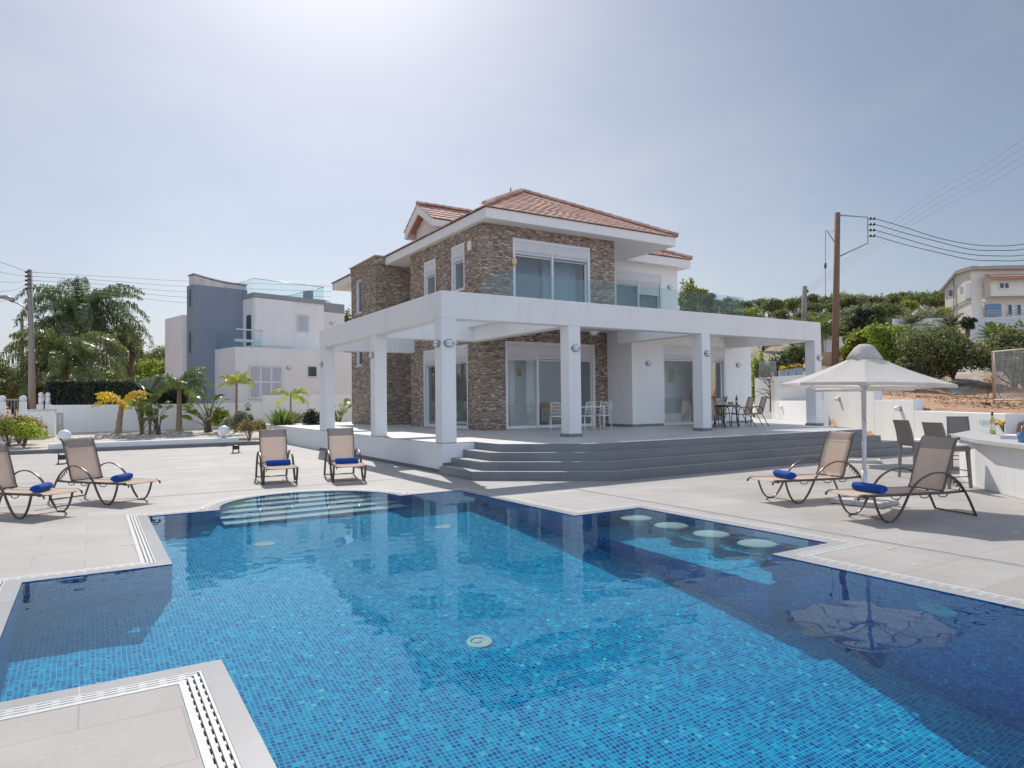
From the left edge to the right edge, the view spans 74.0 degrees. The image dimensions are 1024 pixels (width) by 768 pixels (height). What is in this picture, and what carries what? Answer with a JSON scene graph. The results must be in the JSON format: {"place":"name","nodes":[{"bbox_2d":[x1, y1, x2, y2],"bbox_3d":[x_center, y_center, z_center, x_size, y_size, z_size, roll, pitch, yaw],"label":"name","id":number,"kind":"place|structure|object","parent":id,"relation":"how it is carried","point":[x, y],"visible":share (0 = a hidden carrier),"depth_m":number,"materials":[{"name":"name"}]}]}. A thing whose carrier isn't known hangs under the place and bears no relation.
{"place":"outdoors","nodes":[
{"label":"outdoors","id":0,"kind":"place"},
{"bbox_2d":[0,428,258,450],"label":"gravel garden","id":1,"kind":"object","parent":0,"point":[35,444],"depth_m":28.18,"materials":[{"name":"gravel"}]},
{"bbox_2d":[0,415,42,446],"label":"flowering bush","id":2,"kind":"object","parent":1,"relation":"on","point":[3,425],"visible":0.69,"depth_m":24.05,"materials":[{"name":"green plant"}]},
{"bbox_2d":[0,410,46,443],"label":"flowering bush","id":3,"kind":"object","parent":1,"relation":"on","point":[15,418],"visible":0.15,"depth_m":25.30,"materials":[{"name":"green plant"}]},
{"bbox_2d":[1,418,52,446],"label":"flowering bush","id":4,"kind":"object","parent":1,"relation":"on","point":[26,431],"visible":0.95,"depth_m":23.95,"materials":[{"name":"green plant"}]},
{"bbox_2d":[27,409,57,436],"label":"meter wall","id":5,"kind":"structure","parent":1,"relation":"on","point":[48,417],"depth_m":28.07,"materials":[{"name":"paint"}]},
{"bbox_2d":[91,390,148,433],"bbox_3d":[-16.970,1.290,29.466,2.077,2.068,2.105,0,-2,-19],"label":"palm","id":6,"kind":"object","parent":1,"relation":"on","point":[122,405],"visible":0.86,"depth_m":29.34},
{"bbox_2d":[94,430,192,439],"bbox_3d":[-15.660,2.185,29.137,3.852,0.301,2.395,0,-2,-32],"label":"rubble","id":7,"kind":"object","parent":1,"relation":"on","point":[114,435],"visible":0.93,"depth_m":28.76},
{"bbox_2d":[125,393,161,435],"bbox_3d":[-15.516,1.310,28.588,1.406,1.862,1.625,0,-2,-32],"label":"broad leaf plant","id":8,"kind":"object","parent":1,"relation":"on","point":[143,405],"visible":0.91,"depth_m":28.53,"materials":[{"name":"green plant"}]},
{"bbox_2d":[130,373,169,434],"bbox_3d":[-15.563,0.872,29.422,1.567,2.864,1.677,0,-1,-6],"label":"fan palm","id":9,"kind":"object","parent":1,"relation":"on","point":[147,383],"visible":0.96,"depth_m":29.37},
{"bbox_2d":[136,395,174,434],"bbox_3d":[-15.545,1.357,29.300,1.294,1.784,1.640,-1,-2,19],"label":"broad leaf plant","id":10,"kind":"object","parent":1,"relation":"on","point":[157,427],"visible":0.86,"depth_m":29.20,"materials":[{"name":"green plant"}]},
{"bbox_2d":[151,365,214,431],"bbox_3d":[-15.214,0.731,31.386,2.844,3.201,2.613,0,-2,-32],"label":"palm","id":11,"kind":"object","parent":1,"relation":"on","point":[180,381],"visible":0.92,"depth_m":31.15,"materials":[{"name":"plant"}]},
{"bbox_2d":[181,392,228,431],"bbox_3d":[-14.226,1.292,31.544,2.261,1.907,2.229,0,-2,-32],"label":"broad leaf plant","id":12,"kind":"object","parent":1,"relation":"on","point":[207,422],"visible":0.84,"depth_m":31.51,"materials":[{"name":"green plant"}]},
{"bbox_2d":[210,407,230,426],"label":"leafy bush","id":13,"kind":"object","parent":1,"relation":"on","point":[218,415],"visible":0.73,"depth_m":31.06,"materials":[{"name":"green plant"}]},
{"bbox_2d":[216,371,254,412],"bbox_3d":[-12.932,0.854,31.949,1.728,2.977,1.678,0,-2,-32],"label":"palm","id":14,"kind":"object","parent":1,"relation":"on","point":[232,380],"visible":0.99,"depth_m":31.93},
{"bbox_2d":[218,410,254,432],"bbox_3d":[-11.407,1.541,28.270,1.497,0.987,1.007,1,-2,-54],"label":"clipped bush","id":15,"kind":"object","parent":1,"relation":"on","point":[234,420],"visible":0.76,"depth_m":28.14,"materials":[{"name":"green plant"}]},
{"bbox_2d":[236,418,262,440],"bbox_3d":[-10.605,1.821,27.422,1.086,1.022,0.606,0,-2,-32],"label":"rose bush","id":16,"kind":"object","parent":1,"relation":"on","point":[246,426],"visible":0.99,"depth_m":27.36,"materials":[{"name":"brown plant"}]},
{"bbox_2d":[262,407,301,427],"bbox_3d":[-10.127,1.612,29.929,2.242,1.318,1.907,-2,-2,35],"label":"spiky clump","id":17,"kind":"object","parent":1,"relation":"on","point":[282,418],"visible":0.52,"depth_m":29.62,"materials":[{"name":"green plant"}]},
{"bbox_2d":[268,387,308,412],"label":"palm","id":18,"kind":"object","parent":1,"relation":"on","point":[295,394],"visible":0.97,"depth_m":33.34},
{"bbox_2d":[301,408,319,424],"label":"dark bush","id":19,"kind":"object","parent":1,"relation":"on","point":[311,417],"visible":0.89,"depth_m":29.29,"materials":[{"name":"green plant"}]},
{"bbox_2d":[0,490,1023,767],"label":"pool water","id":20,"kind":"structure","parent":0,"point":[458,628],"depth_m":4.56,"materials":[{"name":"liquid"}]},
{"bbox_2d":[0,444,1023,767],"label":"pool deck","id":21,"kind":"structure","parent":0,"point":[150,728],"depth_m":9.36,"materials":[{"name":"tile"}]},
{"bbox_2d":[0,441,82,518],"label":"sun lounger","id":22,"kind":"object","parent":21,"relation":"on","point":[7,477],"visible":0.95,"depth_m":10.33,"materials":[{"name":"brown metal"}]},
{"bbox_2d":[48,437,160,504],"bbox_3d":[-6.838,1.435,11.424,1.879,1.060,0.690,-1,-2,22],"label":"sun lounger","id":23,"kind":"object","parent":21,"relation":"on","point":[82,459],"visible":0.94,"depth_m":11.52,"materials":[{"name":"fabric"}]},
{"bbox_2d":[255,429,298,484],"bbox_3d":[-4.871,1.481,14.056,0.690,1.060,1.879,0,-2,-26],"label":"sun lounger","id":24,"kind":"object","parent":21,"relation":"on","point":[272,444],"visible":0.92,"depth_m":14.53,"materials":[{"name":"fabric"}]},
{"bbox_2d":[324,427,366,481],"bbox_3d":[-3.531,1.474,14.351,0.690,1.060,1.879,0,-2,-22],"label":"sun lounger","id":25,"kind":"object","parent":21,"relation":"on","point":[340,442],"visible":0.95,"depth_m":14.84,"materials":[{"name":"fabric"}]},
{"bbox_2d":[0,475,1023,566],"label":"slot drain","id":26,"kind":"object","parent":21,"relation":"on","point":[633,499],"visible":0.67,"depth_m":9.59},
{"bbox_2d":[0,491,1023,767],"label":"pool basin","id":27,"kind":"object","parent":21,"relation":"in","point":[536,507],"visible":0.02,"depth_m":6.72,"materials":[{"name":"blue tile"}]},
{"bbox_2d":[0,489,1023,767],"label":"pool coping","id":28,"kind":"object","parent":27,"relation":"on","point":[250,749],"visible":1,"depth_m":4.09,"materials":[{"name":"stone"}]},
{"bbox_2d":[3,475,1023,565],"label":"slot drain gap","id":29,"kind":"object","parent":21,"relation":"on","point":[689,508],"visible":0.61,"depth_m":8.90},
{"bbox_2d":[439,430,912,480],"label":"terrace steps","id":30,"kind":"structure","parent":21,"relation":"on","point":[586,476],"depth_m":14.67,"materials":[{"name":"grey tile"}]},
{"bbox_2d":[442,435,911,471],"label":"step treads","id":31,"kind":"object","parent":30,"relation":"on","point":[464,468],"visible":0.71,"depth_m":14.79,"materials":[{"name":"tile"}]},
{"bbox_2d":[747,430,860,503],"bbox_3d":[4.700,1.296,10.807,1.879,1.060,0.690,0,-2,-19],"label":"sun lounger","id":32,"kind":"object","parent":21,"relation":"on","point":[835,453],"visible":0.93,"depth_m":10.87,"materials":[{"name":"fabric"}]},
{"bbox_2d":[813,388,914,463],"bbox_3d":[8.717,0.729,16.881,2.206,2.416,2.206,-1,-2,27],"label":"parasol","id":33,"kind":"object","parent":21,"relation":"on","point":[869,460],"visible":0.29,"depth_m":16.63,"materials":[{"name":"fabric"}]},
{"bbox_2d":[780,344,957,508],"bbox_3d":[5.338,0.598,10.291,2.206,2.416,2.206,2,-2,-41],"label":"parasol","id":34,"kind":"object","parent":21,"relation":"on","point":[864,367],"visible":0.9,"depth_m":9.98,"materials":[{"name":"fabric"}]},
{"bbox_2d":[825,435,977,522],"bbox_3d":[5.192,1.248,9.120,1.879,1.060,0.690,0,-2,-15],"label":"sun lounger","id":35,"kind":"object","parent":21,"relation":"on","point":[932,463],"visible":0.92,"depth_m":9.15,"materials":[{"name":"fabric"}]},
{"bbox_2d":[851,482,887,493],"bbox_3d":[4.732,1.370,8.996,0.160,0.119,0.460,0,-2,-18],"label":"rolled towel","id":36,"kind":"object","parent":35,"relation":"on","point":[871,487],"visible":1,"depth_m":8.91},
{"bbox_2d":[893,420,920,476],"bbox_3d":[7.946,1.283,13.444,0.623,1.150,0.486,0,-1,-7],"label":"bar stool","id":37,"kind":"object","parent":21,"relation":"on","point":[904,433],"visible":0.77,"depth_m":13.39,"materials":[{"name":"grey wicker"}]},
{"bbox_2d":[922,422,972,488],"bbox_3d":[7.675,1.250,12.035,0.623,1.150,0.486,0,-1,-12],"label":"bar stool","id":38,"kind":"object","parent":21,"relation":"on","point":[936,429],"visible":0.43,"depth_m":11.86,"materials":[{"name":"grey wicker"}]},
{"bbox_2d":[946,416,969,467],"bbox_3d":[10.015,1.305,15.171,0.486,1.150,0.623,-1,-2,23],"label":"bar stool","id":39,"kind":"object","parent":21,"relation":"on","point":[956,424],"visible":0.47,"depth_m":15.37,"materials":[{"name":"grey wicker"}]},
{"bbox_2d":[951,430,1023,499],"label":"bar counter","id":40,"kind":"object","parent":21,"relation":"on","point":[997,464],"visible":0.9,"depth_m":11.31,"materials":[{"name":"paint"}]},
{"bbox_2d":[0,0,1023,379],"label":"sky","id":41,"kind":"structure","parent":0,"point":[299,142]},
{"bbox_2d":[6,315,1023,538],"bbox_3d":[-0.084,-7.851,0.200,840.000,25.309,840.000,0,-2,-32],"label":"ground","id":42,"kind":"structure","parent":0,"point":[932,405],"depth_m":27.61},
{"bbox_2d":[5,382,44,411],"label":"broadleaf tree","id":43,"kind":"object","parent":42,"relation":"on","point":[40,388],"visible":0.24,"depth_m":45.72,"materials":[{"name":"green plant"}]},
{"bbox_2d":[25,269,35,408],"bbox_3d":[-26.855,-1.824,37.948,0.330,9.164,0.632,-1,-2,29],"label":"utility pole","id":44,"kind":"object","parent":42,"relation":"on","point":[32,378],"visible":0.98,"depth_m":37.88,"materials":[{"name":"brown wood"}]},
{"bbox_2d":[42,379,86,404],"bbox_3d":[-21.356,1.073,32.580,1.930,2.637,1.525,0,-2,-32],"label":"hedge","id":45,"kind":"object","parent":42,"relation":"on","point":[66,392],"visible":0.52,"depth_m":32.11,"materials":[{"name":"green plant"}]},
{"bbox_2d":[0,327,128,412],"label":"feather palm","id":46,"kind":"object","parent":42,"relation":"on","point":[60,353],"visible":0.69,"depth_m":42.97,"materials":[{"name":"plant"}]},
{"bbox_2d":[13,276,153,379],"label":"feather palm","id":47,"kind":"object","parent":42,"relation":"on","point":[83,313],"visible":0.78,"depth_m":49.14,"materials":[{"name":"plant"}]},
{"bbox_2d":[111,320,147,379],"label":"eucalyptus","id":48,"kind":"object","parent":42,"relation":"on","point":[130,372],"visible":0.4,"depth_m":55.98,"materials":[{"name":"green plant"}]},
{"bbox_2d":[9,441,258,454],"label":"deck kerb","id":49,"kind":"structure","parent":42,"relation":"on","point":[19,452],"depth_m":24.62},
{"bbox_2d":[82,378,189,404],"bbox_3d":[-18.299,1.038,33.228,4.628,2.671,1.722,0,-2,-32],"label":"hedge","id":50,"kind":"object","parent":42,"relation":"on","point":[122,388],"visible":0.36,"depth_m":32.28,"materials":[{"name":"green plant"}]},
{"bbox_2d":[109,358,163,379],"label":"broadleaf tree","id":51,"kind":"object","parent":42,"relation":"on","point":[144,369],"visible":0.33,"depth_m":61.65,"materials":[{"name":"green plant"}]},
{"bbox_2d":[48,437,238,448],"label":"garden plinth","id":52,"kind":"structure","parent":42,"relation":"on","point":[153,442],"depth_m":25.04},
{"bbox_2d":[137,345,164,363],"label":"broadleaf tree","id":53,"kind":"object","parent":42,"relation":"on","point":[156,352],"visible":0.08,"depth_m":74.54,"materials":[{"name":"green plant"}]},
{"bbox_2d":[50,395,351,431],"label":"garden wall","id":54,"kind":"structure","parent":42,"relation":"on","point":[84,418],"depth_m":32.97,"materials":[{"name":"white paint"}]},
{"bbox_2d":[165,273,351,403],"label":"modern house","id":55,"kind":"structure","parent":42,"relation":"on","point":[221,328],"depth_m":42.23,"materials":[{"name":"grey paint"}]},
{"bbox_2d":[248,365,282,398],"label":"window","id":56,"kind":"structure","parent":55,"relation":"in","point":[266,378],"depth_m":40.95,"materials":[{"name":"white metal"}]},
{"bbox_2d":[297,314,308,331],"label":"window","id":57,"kind":"structure","parent":55,"relation":"in","point":[302,320],"depth_m":44.36,"materials":[{"name":"glass"}]},
{"bbox_2d":[266,424,473,468],"bbox_3d":[3.321,2.046,28.047,21.810,0.868,21.710,0,-2,-32],"label":"terrace base","id":58,"kind":"object","parent":42,"relation":"on","point":[428,454],"visible":0.19,"depth_m":17.68,"materials":[{"name":"paint"}]},
{"bbox_2d":[319,447,450,472],"bbox_3d":[-4.000,2.016,19.341,0.225,0.240,9.645,0,-2,-32],"label":"wall skirting","id":59,"kind":"object","parent":58,"relation":"attached to","point":[402,463],"depth_m":17.17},
{"bbox_2d":[267,417,861,443],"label":"terrace floor","id":60,"kind":"structure","parent":58,"relation":"on","point":[607,434],"depth_m":19.34,"materials":[{"name":"tile"}]},
{"bbox_2d":[318,187,823,442],"bbox_3d":[-0.332,-3.203,28.002,15.705,9.686,20.392,0,-2,-32],"label":"villa","id":61,"kind":"object","parent":60,"relation":"on","point":[445,331],"visible":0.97,"depth_m":23.25,"materials":[{"name":"paint"}]},
{"bbox_2d":[424,258,435,295],"bbox_3d":[-2.984,-3.660,25.132,0.250,1.831,1.180,0,-2,-32],"label":"window","id":62,"kind":"structure","parent":61,"relation":"in","point":[429,266],"depth_m":25.31,"materials":[{"name":"white metal"}]},
{"bbox_2d":[423,344,467,428],"bbox_3d":[-2.313,0.129,24.084,0.180,2.834,3.572,0,-2,-32],"label":"window","id":63,"kind":"structure","parent":61,"relation":"in","point":[461,350],"depth_m":25.21,"materials":[{"name":"white metal"}]},
{"bbox_2d":[451,242,464,291],"bbox_3d":[-1.797,-3.946,23.217,0.250,1.621,1.140,0,-2,-32],"label":"window","id":64,"kind":"structure","parent":61,"relation":"in","point":[457,252],"depth_m":23.42,"materials":[{"name":"white metal"}]},
{"bbox_2d":[515,254,538,298],"bbox_3d":[0.356,-3.265,23.152,1.352,2.500,0.073,0,-2,-32],"label":"curtain","id":65,"kind":"object","parent":61,"relation":"hanging from","point":[526,277],"visible":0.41,"depth_m":23.26,"materials":[{"name":"fabric"}]},
{"bbox_2d":[505,341,595,428],"bbox_3d":[1.317,0.045,23.064,3.712,2.874,0.180,0,-2,-32],"label":"window","id":66,"kind":"structure","parent":61,"relation":"in","point":[539,350],"depth_m":22.73,"materials":[{"name":"white metal"}]},
{"bbox_2d":[513,237,590,302],"bbox_3d":[1.353,-3.394,23.197,3.222,2.834,0.180,0,-2,-32],"label":"window","id":67,"kind":"structure","parent":61,"relation":"in","point":[521,246],"depth_m":23.17,"materials":[{"name":"white metal"}]},
{"bbox_2d":[542,257,575,301],"bbox_3d":[1.675,-3.259,23.968,1.452,2.500,0.073,0,-2,-32],"label":"curtain","id":68,"kind":"object","parent":61,"relation":"hanging from","point":[564,281],"visible":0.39,"depth_m":23.99,"materials":[{"name":"fabric"}]},
{"bbox_2d":[616,280,648,307],"bbox_3d":[4.987,-3.215,29.018,2.402,2.600,0.072,0,-2,-32],"label":"curtain","id":69,"kind":"object","parent":61,"relation":"hanging from","point":[626,295],"visible":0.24,"depth_m":29.05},
{"bbox_2d":[615,270,660,308],"bbox_3d":[5.279,-3.274,28.566,2.552,2.784,0.180,0,-2,-32],"label":"window","id":70,"kind":"structure","parent":61,"relation":"in","point":[639,279],"depth_m":28.63,"materials":[{"name":"white metal"}]},
{"bbox_2d":[663,345,725,424],"bbox_3d":[6.627,0.042,24.822,3.192,2.854,0.180,0,-2,-32],"label":"window","id":71,"kind":"structure","parent":61,"relation":"in","point":[681,352],"depth_m":24.70,"materials":[{"name":"white metal"}]},
{"bbox_2d":[731,397,755,427],"bbox_3d":[7.515,0.911,22.062,0.635,0.992,0.566,-1,-1,-4],"label":"dining chair","id":72,"kind":"object","parent":60,"relation":"on","point":[748,406],"visible":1,"depth_m":22.02,"materials":[{"name":"fabric"}]},
{"bbox_2d":[752,401,824,424],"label":"wall","id":73,"kind":"structure","parent":60,"relation":"on","point":[794,411],"depth_m":27.42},
{"bbox_2d":[755,375,828,425],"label":"wall","id":74,"kind":"structure","parent":60,"relation":"on","point":[778,393],"depth_m":30.13,"materials":[{"name":"paint"}]},
{"bbox_2d":[759,361,776,377],"bbox_3d":[11.855,-0.680,31.500,0.772,0.751,0.768,0,-2,-32],"label":"cylinder","id":75,"kind":"object","parent":74,"relation":"on","point":[761,366],"visible":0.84,"depth_m":31.39,"materials":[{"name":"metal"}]},
{"bbox_2d":[678,276,708,403],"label":"broadleaf tree","id":76,"kind":"object","parent":42,"relation":"on","point":[691,298],"visible":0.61,"depth_m":49.82,"materials":[{"name":"green plant"}]},
{"bbox_2d":[701,290,716,312],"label":"broadleaf tree","id":77,"kind":"object","parent":42,"relation":"on","point":[707,305],"visible":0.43,"depth_m":53.84,"materials":[{"name":"green plant"}]},
{"bbox_2d":[751,350,774,416],"bbox_3d":[12.162,0.685,33.045,1.285,4.698,1.524,0,-2,-32],"label":"broadleaf tree","id":78,"kind":"object","parent":42,"relation":"on","point":[755,360],"visible":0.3,"depth_m":32.93,"materials":[{"name":"green plant"}]},
{"bbox_2d":[759,297,787,317],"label":"hill shrub","id":79,"kind":"object","parent":42,"relation":"on","point":[771,305],"visible":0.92,"depth_m":82.35,"materials":[{"name":"green plant"}]},
{"bbox_2d":[769,347,794,376],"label":"broadleaf tree","id":80,"kind":"object","parent":42,"relation":"on","point":[782,360],"visible":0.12,"depth_m":35.81,"materials":[{"name":"green plant"}]},
{"bbox_2d":[783,298,801,313],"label":"hill shrub","id":81,"kind":"object","parent":42,"relation":"on","point":[792,303],"visible":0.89,"depth_m":87.67,"materials":[{"name":"green plant"}]},
{"bbox_2d":[777,344,822,367],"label":"broadleaf tree","id":82,"kind":"object","parent":42,"relation":"on","point":[796,353],"visible":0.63,"depth_m":39.95,"materials":[{"name":"green plant"}]},
{"bbox_2d":[801,286,808,345],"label":"utility pole","id":83,"kind":"object","parent":42,"relation":"on","point":[805,291],"visible":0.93,"depth_m":57.87,"materials":[{"name":"grey metal"}]},
{"bbox_2d":[794,308,846,351],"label":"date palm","id":84,"kind":"object","parent":42,"relation":"on","point":[821,319],"visible":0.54,"depth_m":45.88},
{"bbox_2d":[827,294,861,310],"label":"hill shrub","id":85,"kind":"object","parent":42,"relation":"on","point":[846,301],"visible":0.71,"depth_m":86.13,"materials":[{"name":"green plant"}]},
{"bbox_2d":[824,212,874,365],"bbox_3d":[16.891,-4.224,33.986,2.581,8.708,0.508,-1,-1,3],"label":"utility pole","id":86,"kind":"object","parent":42,"relation":"on","point":[835,314],"visible":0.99,"depth_m":33.88,"materials":[{"name":"wood"}]},
{"bbox_2d":[839,326,869,361],"bbox_3d":[18.273,-1.579,36.008,1.830,3.023,2.175,-1,-1,12],"label":"broadleaf tree","id":87,"kind":"object","parent":42,"relation":"on","point":[852,341],"visible":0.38,"depth_m":35.85,"materials":[{"name":"green plant"}]},
{"bbox_2d":[847,303,876,332],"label":"broadleaf tree","id":88,"kind":"object","parent":42,"relation":"on","point":[860,318],"visible":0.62,"depth_m":51.76,"materials":[{"name":"green plant"}]},
{"bbox_2d":[867,302,889,325],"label":"broadleaf tree","id":89,"kind":"object","parent":42,"relation":"on","point":[879,317],"visible":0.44,"depth_m":53.72,"materials":[{"name":"green plant"}]},
{"bbox_2d":[862,292,904,305],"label":"hill shrub","id":90,"kind":"object","parent":42,"relation":"on","point":[896,298],"visible":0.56,"depth_m":83.50,"materials":[{"name":"green plant"}]},
{"bbox_2d":[864,299,906,325],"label":"hill shrub","id":91,"kind":"object","parent":42,"relation":"on","point":[893,311],"visible":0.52,"depth_m":68.75,"materials":[{"name":"green plant"}]},
{"bbox_2d":[860,322,917,363],"bbox_3d":[18.864,-1.488,34.149,2.847,3.240,3.054,-1,-1,10],"label":"broadleaf tree","id":92,"kind":"object","parent":42,"relation":"on","point":[881,341],"visible":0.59,"depth_m":33.53,"materials":[{"name":"green plant"}]},
{"bbox_2d":[894,358,924,372],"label":"broadleaf tree","id":93,"kind":"object","parent":42,"relation":"on","point":[912,364],"visible":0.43,"depth_m":29.67,"materials":[{"name":"green plant"}]},
{"bbox_2d":[890,305,934,326],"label":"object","id":94,"kind":"object","parent":42,"relation":"on","point":[911,317],"visible":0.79,"depth_m":57.71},
{"bbox_2d":[892,318,946,334],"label":"white far wall","id":95,"kind":"structure","parent":42,"relation":"on","point":[895,321],"depth_m":58.17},
{"bbox_2d":[822,360,1023,409],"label":"dry weeds","id":96,"kind":"object","parent":42,"relation":"on","point":[957,398],"visible":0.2,"depth_m":25.33,"materials":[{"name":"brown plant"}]},
{"bbox_2d":[828,391,1023,443],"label":"boundary wall","id":97,"kind":"structure","parent":42,"relation":"on","point":[844,409],"depth_m":24.23,"materials":[{"name":"paint"}]},
{"bbox_2d":[920,293,944,310],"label":"hill shrub","id":98,"kind":"object","parent":42,"relation":"on","point":[936,301],"visible":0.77,"depth_m":83.45,"materials":[{"name":"green plant"}]},
{"bbox_2d":[889,320,996,379],"bbox_3d":[19.555,-1.221,31.134,4.134,3.536,4.515,-1,-2,14],"label":"broadleaf tree","id":99,"kind":"object","parent":42,"relation":"on","point":[942,352],"visible":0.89,"depth_m":30.27,"materials":[{"name":"green plant"}]},
{"bbox_2d":[934,311,971,330],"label":"tree","id":100,"kind":"object","parent":42,"relation":"on","point":[948,319],"visible":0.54,"depth_m":57.79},
{"bbox_2d":[958,314,977,336],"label":"broadleaf tree","id":101,"kind":"object","parent":42,"relation":"on","point":[966,323],"visible":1,"depth_m":49.87,"materials":[{"name":"green plant"}]},
{"bbox_2d":[939,265,1023,324],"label":"cream house","id":102,"kind":"structure","parent":42,"relation":"on","point":[999,289],"depth_m":75.10,"materials":[{"name":"paint"}]},
{"bbox_2d":[970,321,1008,338],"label":"date palm","id":103,"kind":"object","parent":42,"relation":"on","point":[986,330],"visible":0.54,"depth_m":50.11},
{"bbox_2d":[970,318,1023,388],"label":"broadleaf tree","id":104,"kind":"object","parent":42,"relation":"on","point":[1008,339],"visible":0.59,"depth_m":29.65,"materials":[{"name":"green plant"}]},
{"bbox_2d":[971,317,1023,339],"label":"villa garden wall","id":105,"kind":"structure","parent":42,"relation":"on","point":[983,320],"depth_m":62.19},
{"bbox_2d":[982,348,1023,405],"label":"fence panel","id":106,"kind":"object","parent":42,"relation":"on","point":[996,395],"visible":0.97,"depth_m":22.55,"materials":[{"name":"metal"}]},
{"bbox_2d":[1007,350,1023,387],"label":"broadleaf tree","id":107,"kind":"object","parent":42,"relation":"on","point":[1018,369],"visible":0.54,"depth_m":27.00,"materials":[{"name":"green plant"}]},
{"bbox_2d":[946,363,986,394],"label":"gravel track","id":108,"kind":"structure","parent":0,"point":[965,383],"depth_m":32.80,"materials":[{"name":"stone"}]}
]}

